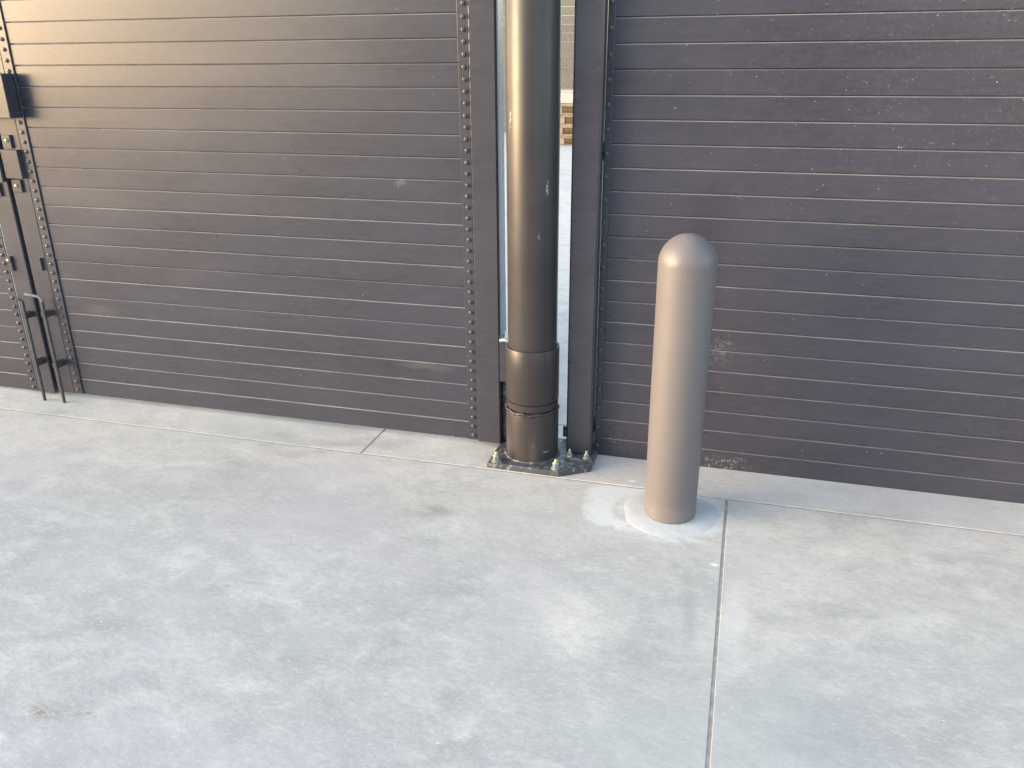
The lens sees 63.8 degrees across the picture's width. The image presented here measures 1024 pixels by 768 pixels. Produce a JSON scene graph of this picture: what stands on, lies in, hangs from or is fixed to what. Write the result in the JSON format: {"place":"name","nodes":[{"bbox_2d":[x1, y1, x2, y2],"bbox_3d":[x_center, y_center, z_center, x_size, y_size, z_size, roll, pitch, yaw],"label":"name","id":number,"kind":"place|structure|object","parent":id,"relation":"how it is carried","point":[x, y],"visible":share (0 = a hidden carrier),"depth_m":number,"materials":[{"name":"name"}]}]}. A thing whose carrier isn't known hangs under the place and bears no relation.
{"place":"outdoors","nodes":[
{"label":"outdoors","id":0,"kind":"place"},
{"bbox_2d":[0,67,1023,767],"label":"concrete pavement","id":1,"kind":"structure","parent":0,"point":[188,587],"depth_m":2.44,"materials":[{"name":"concrete"}]},
{"bbox_2d":[0,134,58,400],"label":"gate leaf","id":2,"kind":"object","parent":1,"relation":"on","point":[17,368],"visible":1,"depth_m":3.88,"materials":[{"name":"brown metal"}]},
{"bbox_2d":[503,0,574,131],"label":"wall","id":3,"kind":"structure","parent":1,"relation":"on","point":[567,57],"depth_m":16.99,"materials":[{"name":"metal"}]},
{"bbox_2d":[487,0,597,476],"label":"gate post","id":4,"kind":"object","parent":1,"relation":"on","point":[532,443],"visible":0.76,"depth_m":2.92,"materials":[{"name":"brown metal"}]},
{"bbox_2d":[0,0,559,442],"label":"gate leaf","id":5,"kind":"object","parent":4,"relation":"attached to","point":[289,208],"visible":0.98,"depth_m":3.33,"materials":[{"name":"brown metal"}]},
{"bbox_2d":[560,135,571,145],"bbox_3d":[1.010,-4.623,15.489,0.984,0.182,0.910,5,22,14],"label":"pallet","id":6,"kind":"object","parent":1,"relation":"on","point":[565,140],"visible":0.06,"depth_m":15.10,"materials":[{"name":"brown wood"}]},
{"bbox_2d":[560,125,571,135],"bbox_3d":[0.991,-4.786,15.402,0.984,0.182,0.910,6,23,16],"label":"pallet","id":7,"kind":"object","parent":6,"relation":"on","point":[565,130],"visible":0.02,"depth_m":15.00,"materials":[{"name":"brown wood"}]},
{"bbox_2d":[560,114,572,124],"bbox_3d":[1.024,-4.963,15.351,0.984,0.182,0.910,6,23,16],"label":"pallet","id":8,"kind":"object","parent":7,"relation":"on","point":[566,119],"visible":0.12,"depth_m":14.96,"materials":[{"name":"brown wood"}]},
{"bbox_2d":[560,103,572,114],"bbox_3d":[0.969,-5.125,15.262,0.984,0.182,0.910,6,22,15],"label":"pallet","id":9,"kind":"object","parent":8,"relation":"on","point":[566,108],"visible":0.09,"depth_m":14.91,"materials":[{"name":"brown wood"}]},
{"bbox_2d":[561,89,572,102],"bbox_3d":[0.993,-5.316,15.192,0.918,0.215,0.836,6,22,15],"label":"carton","id":10,"kind":"object","parent":9,"relation":"on","point":[566,95],"visible":0.11,"depth_m":14.80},
{"bbox_2d":[644,233,717,523],"bbox_3d":[0.559,-0.007,2.752,0.186,0.996,0.186,6,22,15],"label":"bollard","id":11,"kind":"object","parent":1,"relation":"on","point":[686,283],"visible":1,"depth_m":2.67,"materials":[{"name":"beige plastic"}]},
{"bbox_2d":[563,0,1023,503],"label":"fence panel","id":12,"kind":"object","parent":1,"relation":"on","point":[838,185],"visible":1,"depth_m":2.84,"materials":[{"name":"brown metal"}]}
]}

